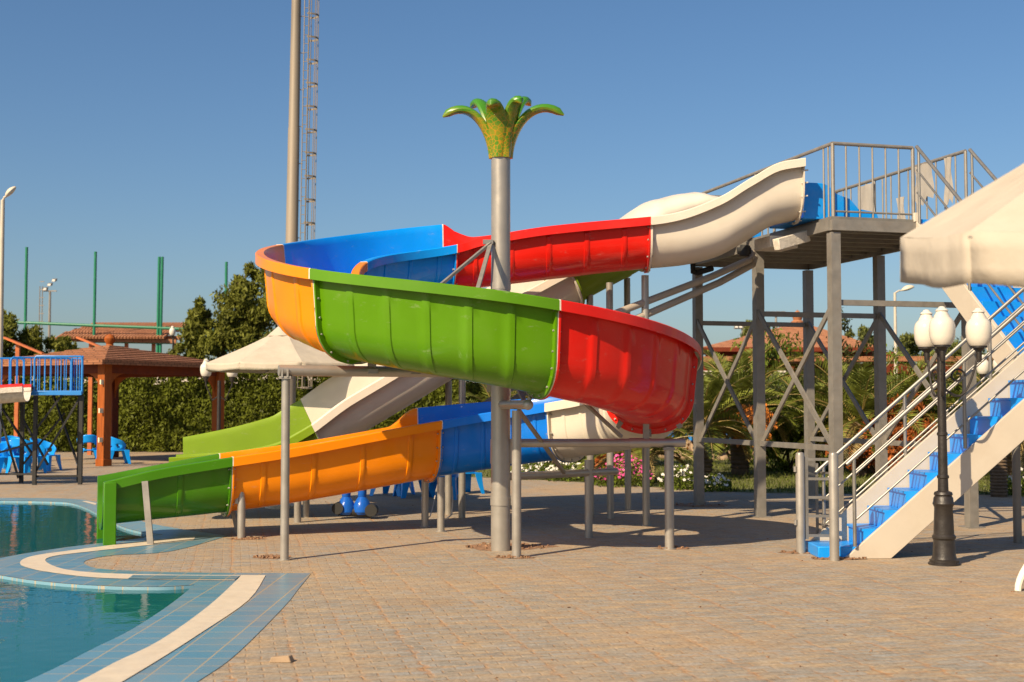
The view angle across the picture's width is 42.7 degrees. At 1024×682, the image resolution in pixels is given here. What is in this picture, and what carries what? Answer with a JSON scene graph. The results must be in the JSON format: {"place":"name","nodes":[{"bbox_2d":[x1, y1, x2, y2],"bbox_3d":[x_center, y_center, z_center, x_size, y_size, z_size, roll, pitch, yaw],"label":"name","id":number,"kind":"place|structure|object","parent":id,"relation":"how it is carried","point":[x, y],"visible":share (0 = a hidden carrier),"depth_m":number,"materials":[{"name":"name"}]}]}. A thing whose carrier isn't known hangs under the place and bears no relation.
{"place":"outdoors","nodes":[
{"label":"outdoors","id":0,"kind":"place"},
{"bbox_2d":[0,503,188,681],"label":"pool water","id":1,"kind":"structure","parent":0,"point":[45,628],"depth_m":11.21,"materials":[{"name":"teal liquid"}]},
{"bbox_2d":[0,452,1023,681],"bbox_3d":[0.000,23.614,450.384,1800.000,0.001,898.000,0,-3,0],"label":"ground","id":2,"kind":"structure","parent":0,"point":[365,580],"depth_m":11.66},
{"bbox_2d":[0,186,15,450],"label":"street lamp","id":3,"kind":"object","parent":2,"relation":"on","point":[10,191],"visible":1,"depth_m":33.09,"materials":[{"name":"metal"}]},
{"bbox_2d":[0,440,18,472],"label":"tub chair","id":4,"kind":"object","parent":2,"relation":"on","point":[4,455],"visible":0.46,"depth_m":32.23,"materials":[{"name":"blue plastic"}]},
{"bbox_2d":[1,436,19,467],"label":"tub chair","id":5,"kind":"object","parent":2,"relation":"on","point":[4,439],"visible":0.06,"depth_m":35.41,"materials":[{"name":"blue plastic"}]},
{"bbox_2d":[3,310,43,357],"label":"bushy tree","id":6,"kind":"object","parent":2,"relation":"on","point":[32,336],"visible":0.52,"depth_m":48.71,"materials":[{"name":"green plant"}]},
{"bbox_2d":[3,336,44,436],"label":"shade frame","id":7,"kind":"object","parent":2,"relation":"on","point":[18,345],"visible":0.54,"depth_m":44.87,"materials":[{"name":"orange wood"}]},
{"bbox_2d":[5,437,46,472],"bbox_3d":[-11.884,2.792,31.971,0.688,0.892,0.732,-2,-3,30],"label":"tub chair","id":8,"kind":"object","parent":2,"relation":"on","point":[15,441],"visible":0.52,"depth_m":31.77,"materials":[{"name":"blue plastic"}]},
{"bbox_2d":[0,355,83,484],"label":"play platform","id":9,"kind":"structure","parent":2,"relation":"on","point":[23,392],"depth_m":27.56,"materials":[{"name":"black paint"}]},
{"bbox_2d":[30,438,61,470],"bbox_3d":[-11.943,2.886,33.374,0.691,0.842,0.649,0,-3,10],"label":"tub chair","id":10,"kind":"object","parent":2,"relation":"on","point":[44,446],"visible":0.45,"depth_m":33.55,"materials":[{"name":"blue plastic"}]},
{"bbox_2d":[39,278,56,352],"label":"floodlight mast","id":11,"kind":"object","parent":2,"relation":"on","point":[44,289],"visible":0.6,"depth_m":90.09,"materials":[{"name":"metal"}]},
{"bbox_2d":[43,335,79,353],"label":"bushy tree","id":12,"kind":"object","parent":2,"relation":"on","point":[59,343],"visible":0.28,"depth_m":49.60,"materials":[{"name":"green plant"}]},
{"bbox_2d":[76,336,100,454],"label":"shade frame","id":13,"kind":"object","parent":2,"relation":"on","point":[90,406],"visible":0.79,"depth_m":43.87,"materials":[{"name":"orange wood"}]},
{"bbox_2d":[83,434,96,458],"bbox_3d":[-12.041,3.072,37.196,0.649,0.842,0.691,1,-3,-20],"label":"tub chair","id":14,"kind":"object","parent":2,"relation":"on","point":[88,438],"visible":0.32,"depth_m":36.95,"materials":[{"name":"blue plastic"}]},
{"bbox_2d":[0,498,225,535],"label":"pool far coping","id":15,"kind":"object","parent":2,"relation":"on","point":[141,527],"visible":0.75,"depth_m":18.17,"materials":[{"name":"blue tile"}]},
{"bbox_2d":[2,334,224,465],"bbox_3d":[-12.024,1.681,39.038,5.483,3.800,5.483,-2,-3,30],"label":"gazebo","id":16,"kind":"object","parent":2,"relation":"on","point":[109,367],"visible":0.75,"depth_m":37.42,"materials":[{"name":"red wood"}]},
{"bbox_2d":[54,322,184,351],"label":"roof","id":17,"kind":"structure","parent":2,"relation":"on","point":[127,336],"depth_m":64.42,"materials":[{"name":"tile"}]},
{"bbox_2d":[111,437,130,463],"bbox_3d":[-11.230,3.073,37.208,0.690,0.842,0.649,1,-3,-25],"label":"tub chair","id":18,"kind":"object","parent":2,"relation":"on","point":[121,447],"visible":0.62,"depth_m":36.99,"materials":[{"name":"blue plastic"}]},
{"bbox_2d":[16,247,270,354],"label":"court fence","id":19,"kind":"object","parent":2,"relation":"on","point":[158,327],"visible":0.57,"depth_m":64.10,"materials":[{"name":"green metal"}]},
{"bbox_2d":[0,535,310,681],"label":"pool coping","id":20,"kind":"object","parent":2,"relation":"on","point":[209,650],"visible":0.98,"depth_m":10.47,"materials":[{"name":"blue tile"}]},
{"bbox_2d":[20,536,239,579],"bbox_3d":[-4.262,2.369,14.270,2.064,0.001,4.456,1,-3,-19],"label":"pool grating","id":21,"kind":"object","parent":20,"relation":"on","point":[37,562],"visible":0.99,"depth_m":13.88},
{"bbox_2d":[128,575,238,578],"bbox_3d":[-3.185,2.288,12.682,1.082,0.001,0.267,0,-3,3],"label":"pool grating slot","id":22,"kind":"object","parent":21,"relation":"on","point":[180,577],"visible":1,"depth_m":12.65,"materials":[{"name":"white plastic"}]},
{"bbox_2d":[78,575,264,681],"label":"pool border","id":23,"kind":"object","parent":20,"relation":"on","point":[241,590],"visible":1,"depth_m":9.57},
{"bbox_2d":[169,326,175,349],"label":"lamp post","id":24,"kind":"object","parent":2,"relation":"on","point":[172,331],"visible":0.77,"depth_m":56.02,"materials":[{"name":"black metal"}]},
{"bbox_2d":[200,359,237,430],"bbox_3d":[-6.716,1.769,29.949,0.868,2.739,0.300,0,-3,0],"label":"lamp post","id":25,"kind":"object","parent":2,"relation":"on","point":[205,374],"visible":0.59,"depth_m":29.94,"materials":[{"name":"black metal"}]},
{"bbox_2d":[226,536,265,539],"bbox_3d":[-3.331,2.466,16.395,0.517,0.023,0.230,0,-3,0],"label":"soil patch","id":26,"kind":"object","parent":2,"relation":"on","point":[248,538],"visible":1,"depth_m":16.35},
{"bbox_2d":[168,261,325,383],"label":"bushy tree","id":27,"kind":"object","parent":2,"relation":"on","point":[245,322],"visible":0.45,"depth_m":51.27,"materials":[{"name":"green plant"}]},
{"bbox_2d":[1,358,514,451],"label":"hedge","id":28,"kind":"object","parent":2,"relation":"on","point":[168,414],"visible":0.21,"depth_m":46.53,"materials":[{"name":"green plant"}]},
{"bbox_2d":[253,554,290,558],"bbox_3d":[-2.638,2.367,14.378,0.442,0.024,0.229,0,-3,0],"label":"soil patch","id":29,"kind":"object","parent":2,"relation":"on","point":[272,556],"visible":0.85,"depth_m":14.35,"materials":[{"name":"brown soil"}]},
{"bbox_2d":[206,326,353,508],"bbox_3d":[-3.739,1.180,21.470,2.379,3.092,2.377,0,-3,0],"label":"parasol","id":30,"kind":"object","parent":2,"relation":"on","point":[273,350],"visible":0.65,"depth_m":20.79,"materials":[{"name":"beige fabric"}]},
{"bbox_2d":[270,655,293,662],"bbox_3d":[-1.505,2.076,8.560,0.150,0.044,0.086,0,-3,0],"label":"broken paver","id":31,"kind":"object","parent":2,"relation":"on","point":[283,659],"visible":1,"depth_m":8.52,"materials":[{"name":"beige stone"}]},
{"bbox_2d":[286,0,318,404],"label":"floodlight mast","id":32,"kind":"object","parent":2,"relation":"on","point":[292,200],"visible":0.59,"depth_m":40.26,"materials":[{"name":"metal"}]},
{"bbox_2d":[332,490,377,516],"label":"pump valves","id":33,"kind":"object","parent":2,"relation":"on","point":[346,505],"visible":0.47,"depth_m":19.24,"materials":[{"name":"blue paint"}]},
{"bbox_2d":[369,481,414,496],"bbox_3d":[-2.199,2.446,24.343,0.690,0.842,0.649,-1,-3,20],"label":"tub chair","id":34,"kind":"object","parent":2,"relation":"on","point":[397,489],"visible":0.11,"depth_m":24.42,"materials":[{"name":"blue plastic"}]},
{"bbox_2d":[22,371,785,383],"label":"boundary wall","id":35,"kind":"structure","parent":2,"relation":"on","point":[319,379],"depth_m":57.83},
{"bbox_2d":[393,480,435,497],"bbox_3d":[-1.778,2.423,23.878,0.649,0.842,0.691,1,-3,-20],"label":"tub chair","id":36,"kind":"object","parent":2,"relation":"on","point":[404,488],"visible":0.06,"depth_m":23.67,"materials":[{"name":"blue plastic"}]},
{"bbox_2d":[169,192,717,522],"bbox_3d":[-0.832,0.182,20.249,8.471,5.066,2.349,0,-3,-9],"label":"straight water slide","id":37,"kind":"object","parent":2,"relation":"on","point":[333,406],"visible":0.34,"depth_m":19.74,"materials":[{"name":"white plastic"}]},
{"bbox_2d":[429,486,453,518],"bbox_3d":[-1.009,2.268,18.609,0.390,0.454,1.211,0,-3,0],"label":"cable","id":38,"kind":"object","parent":37,"relation":"attached to","point":[452,504],"visible":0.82,"depth_m":18.26,"materials":[{"name":"grey"}]},
{"bbox_2d":[429,474,458,499],"bbox_3d":[-1.248,2.402,23.443,0.649,0.842,0.691,0,-3,10],"label":"tub chair","id":39,"kind":"object","parent":2,"relation":"on","point":[455,477],"visible":0.11,"depth_m":23.20,"materials":[{"name":"blue plastic"}]},
{"bbox_2d":[96,96,807,560],"bbox_3d":[-0.674,-0.134,15.924,9.301,5.596,5.362,0,-3,0],"label":"spiral water slide","id":40,"kind":"object","parent":2,"relation":"on","point":[424,302],"visible":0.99,"depth_m":15.58,"materials":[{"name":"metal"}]},
{"bbox_2d":[457,471,484,494],"bbox_3d":[-0.970,2.469,24.807,0.690,0.842,0.649,2,-3,-30],"label":"tub chair","id":41,"kind":"object","parent":2,"relation":"on","point":[478,478],"visible":0.19,"depth_m":24.68,"materials":[{"name":"blue plastic"}]},
{"bbox_2d":[465,542,557,550],"bbox_3d":[-0.011,2.422,15.497,1.079,0.024,0.757,1,-3,-20],"label":"soil patch","id":42,"kind":"object","parent":2,"relation":"on","point":[485,546],"visible":0.52,"depth_m":15.42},
{"bbox_2d":[496,554,533,558],"bbox_3d":[0.029,2.368,14.380,0.472,0.023,0.202,0,-3,0],"label":"soil patch","id":43,"kind":"object","parent":2,"relation":"on","point":[510,556],"visible":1,"depth_m":14.34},
{"bbox_2d":[657,546,688,548],"bbox_3d":[1.868,2.412,15.295,0.438,0.024,0.227,0,-3,0],"label":"soil patch","id":44,"kind":"object","parent":2,"relation":"on","point":[676,547],"visible":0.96,"depth_m":15.28,"materials":[{"name":"brown soil"}]},
{"bbox_2d":[674,502,726,506],"bbox_3d":[3.126,2.732,21.867,0.966,0.023,0.849,-1,-3,21],"label":"soil patch","id":45,"kind":"object","parent":2,"relation":"on","point":[704,505],"visible":0.81,"depth_m":21.73,"materials":[{"name":"brown soil"}]},
{"bbox_2d":[734,326,743,333],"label":"floodlight mast","id":46,"kind":"object","parent":2,"relation":"on","point":[737,327],"visible":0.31,"depth_m":100.09,"materials":[{"name":"metal"}]},
{"bbox_2d":[778,550,809,553],"bbox_3d":[3.299,2.392,14.882,0.566,0.024,0.251,0,-3,0],"label":"soil patch","id":47,"kind":"object","parent":2,"relation":"on","point":[793,551],"visible":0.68,"depth_m":14.84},
{"bbox_2d":[793,452,838,560],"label":"stair gate","id":48,"kind":"structure","parent":2,"relation":"on","point":[800,470],"depth_m":14.80,"materials":[{"name":"silver metal"}]},
{"bbox_2d":[811,556,866,559],"bbox_3d":[3.568,2.362,14.264,0.612,0.023,0.212,0,-3,0],"label":"soil patch","id":49,"kind":"object","parent":2,"relation":"on","point":[846,558],"visible":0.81,"depth_m":14.22,"materials":[{"name":"brown soil"}]},
{"bbox_2d":[690,141,1023,558],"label":"slide tower","id":50,"kind":"structure","parent":2,"relation":"on","point":[887,514],"depth_m":17.65,"materials":[{"name":"metal"}]},
{"bbox_2d":[615,245,757,317],"bbox_3d":[2.845,-0.745,19.615,1.626,1.395,4.400,-1,-3,24],"label":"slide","id":51,"kind":"object","parent":50,"relation":"attached to","point":[742,266],"visible":0.88,"depth_m":18.87,"materials":[{"name":"grey metal"}]},
{"bbox_2d":[914,306,991,566],"bbox_3d":[4.724,1.000,13.873,0.738,2.713,0.746,0,-3,0],"label":"lamp post","id":52,"kind":"object","parent":2,"relation":"on","point":[937,331],"visible":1,"depth_m":13.78,"materials":[{"name":"black metal"}]},
{"bbox_2d":[900,163,1023,287],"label":"parasol","id":53,"kind":"object","parent":2,"relation":"on","point":[977,237],"visible":1,"depth_m":5.47,"materials":[{"name":"beige fabric"}]},
{"bbox_2d":[989,457,1007,496],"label":"palm trunk","id":54,"kind":"object","parent":2,"relation":"on","point":[998,477],"visible":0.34,"depth_m":23.77,"materials":[{"name":"brown plant"}]},
{"bbox_2d":[1014,565,1023,590],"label":"sun lounger","id":55,"kind":"object","parent":2,"relation":"on","point":[1019,582],"visible":1,"depth_m":11.80,"materials":[{"name":"white plastic"}]},
{"bbox_2d":[0,0,1023,377],"label":"sky","id":56,"kind":"structure","parent":0,"point":[134,133],"materials":[{"name":"blue"}]},
{"bbox_2d":[302,502,1014,680],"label":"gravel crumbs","id":57,"kind":"object","parent":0,"point":[719,605],"visible":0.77,"depth_m":10.83,"materials":[{"name":"beige gravel"}]},
{"bbox_2d":[471,450,1023,494],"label":"lawn","id":58,"kind":"structure","parent":0,"point":[767,474],"depth_m":29.32,"materials":[{"name":"plant"}]},
{"bbox_2d":[437,383,516,404],"bbox_3d":[-0.248,1.986,37.895,4.221,3.178,4.439,0,-3,0],"label":"date palm","id":59,"kind":"object","parent":58,"relation":"on","point":[473,395],"visible":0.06,"depth_m":37.35,"materials":[{"name":"green plant"}]},
{"bbox_2d":[510,462,559,479],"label":"flower bush","id":60,"kind":"object","parent":58,"relation":"on","point":[528,467],"visible":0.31,"depth_m":29.45,"materials":[{"name":"white plant"}]},
{"bbox_2d":[510,390,564,466],"bbox_3d":[1.145,1.722,34.042,4.324,3.332,4.538,-2,-3,36],"label":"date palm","id":61,"kind":"object","parent":58,"relation":"on","point":[512,395],"depth_m":33.67,"materials":[{"name":"green plant"}]},
{"bbox_2d":[528,461,569,471],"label":"flower bush","id":62,"kind":"object","parent":58,"relation":"on","point":[543,465],"visible":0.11,"depth_m":31.12,"materials":[{"name":"white plant"}]},
{"bbox_2d":[525,395,585,463],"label":"shrub","id":63,"kind":"object","parent":58,"relation":"on","point":[579,461],"visible":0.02,"depth_m":36.69,"materials":[{"name":"green plant"}]},
{"bbox_2d":[548,460,584,481],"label":"flower bush","id":64,"kind":"object","parent":58,"relation":"on","point":[571,467],"visible":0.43,"depth_m":28.79,"materials":[{"name":"white plant"}]},
{"bbox_2d":[594,474,620,485],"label":"flower bush","id":65,"kind":"object","parent":58,"relation":"on","point":[602,480],"visible":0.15,"depth_m":27.31,"materials":[{"name":"green plant"}]},
{"bbox_2d":[595,454,624,475],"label":"shrub","id":66,"kind":"object","parent":58,"relation":"on","point":[598,459],"visible":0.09,"depth_m":29.54,"materials":[{"name":"green plant"}]},
{"bbox_2d":[594,453,654,487],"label":"flower bush","id":67,"kind":"object","parent":58,"relation":"on","point":[637,474],"visible":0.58,"depth_m":26.77,"materials":[{"name":"pink plant"}]},
{"bbox_2d":[575,400,719,481],"bbox_3d":[2.918,2.090,28.549,3.081,2.062,3.077,2,-3,-36],"label":"date palm","id":68,"kind":"object","parent":58,"relation":"on","point":[636,452],"visible":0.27,"depth_m":28.22,"materials":[{"name":"green plant"}]},
{"bbox_2d":[657,462,693,490],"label":"flower bush","id":69,"kind":"object","parent":58,"relation":"on","point":[689,480],"visible":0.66,"depth_m":25.85,"materials":[{"name":"white plant"}]},
{"bbox_2d":[656,440,753,459],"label":"flowers","id":70,"kind":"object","parent":58,"relation":"on","point":[723,455],"depth_m":39.98,"materials":[{"name":"plant"}]},
{"bbox_2d":[704,473,732,491],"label":"flower bush","id":71,"kind":"object","parent":58,"relation":"on","point":[727,486],"visible":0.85,"depth_m":25.31,"materials":[{"name":"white plant"}]},
{"bbox_2d":[658,362,783,478],"bbox_3d":[4.401,1.775,29.837,3.813,2.817,3.913,0,-3,0],"label":"date palm","id":72,"kind":"object","parent":58,"relation":"on","point":[712,388],"visible":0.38,"depth_m":29.59,"materials":[{"name":"green plant"}]},
{"bbox_2d":[674,398,775,461],"bbox_3d":[6.175,2.398,36.911,3.074,2.311,2.418,-1,-3,25],"label":"shrub","id":73,"kind":"object","parent":58,"relation":"on","point":[727,453],"visible":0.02,"depth_m":36.84,"materials":[{"name":"green plant"}]},
{"bbox_2d":[686,337,824,474],"bbox_3d":[5.407,1.571,31.408,3.918,3.376,3.963,1,-3,-18],"label":"date palm","id":74,"kind":"object","parent":58,"relation":"on","point":[739,462],"visible":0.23,"depth_m":31.05,"materials":[{"name":"green plant"}]},
{"bbox_2d":[740,319,770,336],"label":"distant tree","id":75,"kind":"object","parent":58,"relation":"on","point":[745,331],"visible":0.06,"depth_m":69.94,"materials":[{"name":"green plant"}]},
{"bbox_2d":[730,327,802,464],"bbox_3d":[7.187,1.505,36.977,2.290,4.084,2.273,0,-3,0],"label":"shrub","id":76,"kind":"object","parent":58,"relation":"on","point":[772,357],"visible":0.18,"depth_m":36.78,"materials":[{"name":"green plant"}]},
{"bbox_2d":[726,384,828,471],"bbox_3d":[6.828,2.191,32.889,2.791,2.337,2.090,-1,-3,21],"label":"shrub","id":77,"kind":"object","parent":58,"relation":"on","point":[783,464],"visible":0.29,"depth_m":32.47,"materials":[{"name":"green plant"}]},
{"bbox_2d":[750,364,870,467],"bbox_3d":[7.503,1.942,32.862,3.484,2.777,3.785,-1,-3,20],"label":"date palm","id":78,"kind":"object","parent":58,"relation":"on","point":[777,389],"visible":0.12,"depth_m":32.75,"materials":[{"name":"green plant"}]},
{"bbox_2d":[656,369,993,450],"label":"hedge","id":79,"kind":"object","parent":58,"relation":"on","point":[816,386],"depth_m":47.61,"materials":[{"name":"green plant"}]},
{"bbox_2d":[798,307,873,466],"bbox_3d":[8.980,1.233,35.860,2.437,4.518,1.990,2,-3,-35],"label":"shrub","id":80,"kind":"object","parent":58,"relation":"on","point":[845,351],"visible":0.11,"depth_m":35.71,"materials":[{"name":"green plant"}]},
{"bbox_2d":[703,310,992,391],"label":"pavilion","id":81,"kind":"structure","parent":58,"relation":"on","point":[723,348],"depth_m":60.65,"materials":[{"name":"tile"}]},
{"bbox_2d":[845,324,873,363],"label":"distant tree","id":82,"kind":"object","parent":58,"relation":"on","point":[863,330],"visible":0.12,"depth_m":73.67,"materials":[{"name":"green plant"}]},
{"bbox_2d":[771,348,955,475],"bbox_3d":[8.192,1.698,30.899,4.240,3.073,4.342,0,-3,0],"label":"date palm","id":83,"kind":"object","parent":58,"relation":"on","point":[849,407],"visible":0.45,"depth_m":30.50,"materials":[{"name":"green plant"}]},
{"bbox_2d":[825,407,911,474],"bbox_3d":[8.474,2.402,30.900,2.352,1.730,1.711,0,-3,0],"label":"shrub","id":84,"kind":"object","parent":58,"relation":"on","point":[871,464],"visible":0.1,"depth_m":30.45,"materials":[{"name":"green plant"}]},
{"bbox_2d":[815,349,961,454],"bbox_3d":[9.418,1.711,31.623,3.846,3.119,4.309,1,-3,-28],"label":"date palm","id":85,"kind":"object","parent":58,"relation":"on","point":[912,381],"visible":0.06,"depth_m":30.75,"materials":[{"name":"green plant"}]},
{"bbox_2d":[855,389,936,469],"bbox_3d":[9.156,2.158,29.896,2.721,2.112,2.351,0,-3,0],"label":"shrub","id":86,"kind":"object","parent":58,"relation":"on","point":[892,450],"visible":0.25,"depth_m":29.59,"materials":[{"name":"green plant"}]},
{"bbox_2d":[894,285,913,375],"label":"street lamp","id":87,"kind":"object","parent":58,"relation":"on","point":[907,287],"visible":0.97,"depth_m":52.05,"materials":[{"name":"metal"}]},
{"bbox_2d":[889,332,933,363],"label":"distant tree","id":88,"kind":"object","parent":58,"relation":"on","point":[907,340],"visible":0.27,"depth_m":73.56,"materials":[{"name":"green plant"}]},
{"bbox_2d":[886,343,951,413],"bbox_3d":[10.901,1.778,35.938,2.718,3.441,2.274,0,-3,0],"label":"shrub","id":89,"kind":"object","parent":58,"relation":"on","point":[895,361],"visible":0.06,"depth_m":35.53,"materials":[{"name":"green plant"}]},
{"bbox_2d":[909,357,983,417],"bbox_3d":[11.007,1.832,31.666,3.406,2.932,2.624,3,-4,-42],"label":"shrub","id":90,"kind":"object","parent":58,"relation":"on","point":[948,396],"visible":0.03,"depth_m":31.49,"materials":[{"name":"green plant"}]},
{"bbox_2d":[931,336,987,363],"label":"distant tree","id":91,"kind":"object","parent":58,"relation":"on","point":[955,343],"visible":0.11,"depth_m":65.34,"materials":[{"name":"green plant"}]},
{"bbox_2d":[896,358,1022,453],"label":"date palm","id":92,"kind":"object","parent":58,"relation":"on","point":[957,389],"visible":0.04,"depth_m":32.78,"materials":[{"name":"green plant"}]},
{"bbox_2d":[913,356,1023,476],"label":"date palm","id":93,"kind":"object","parent":58,"relation":"on","point":[1009,463],"visible":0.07,"depth_m":30.02,"materials":[{"name":"green plant"}]},
{"bbox_2d":[976,355,1001,385],"bbox_3d":[10.233,1.633,27.453,0.935,2.769,0.300,0,-3,0],"label":"lamp post","id":94,"kind":"object","parent":58,"relation":"on","point":[982,369],"visible":0.15,"depth_m":27.42,"materials":[{"name":"black metal"}]},
{"bbox_2d":[977,379,1023,475],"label":"shrub","id":95,"kind":"object","parent":58,"relation":"on","point":[1021,450],"depth_m":30.46,"materials":[{"name":"green plant"}]},
{"bbox_2d":[1007,467,1023,495],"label":"flower bush","id":96,"kind":"object","parent":58,"relation":"on","point":[1009,482],"visible":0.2,"depth_m":24.11,"materials":[{"name":"green plant"}]},
{"label":"pool floor","id":97,"kind":"structure","parent":0,"visible":0},
{"bbox_2d":[0,501,193,589],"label":"pool wall","id":98,"kind":"structure","parent":97,"relation":"on","point":[96,587],"depth_m":12.36,"materials":[{"name":"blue tile"}]}
]}

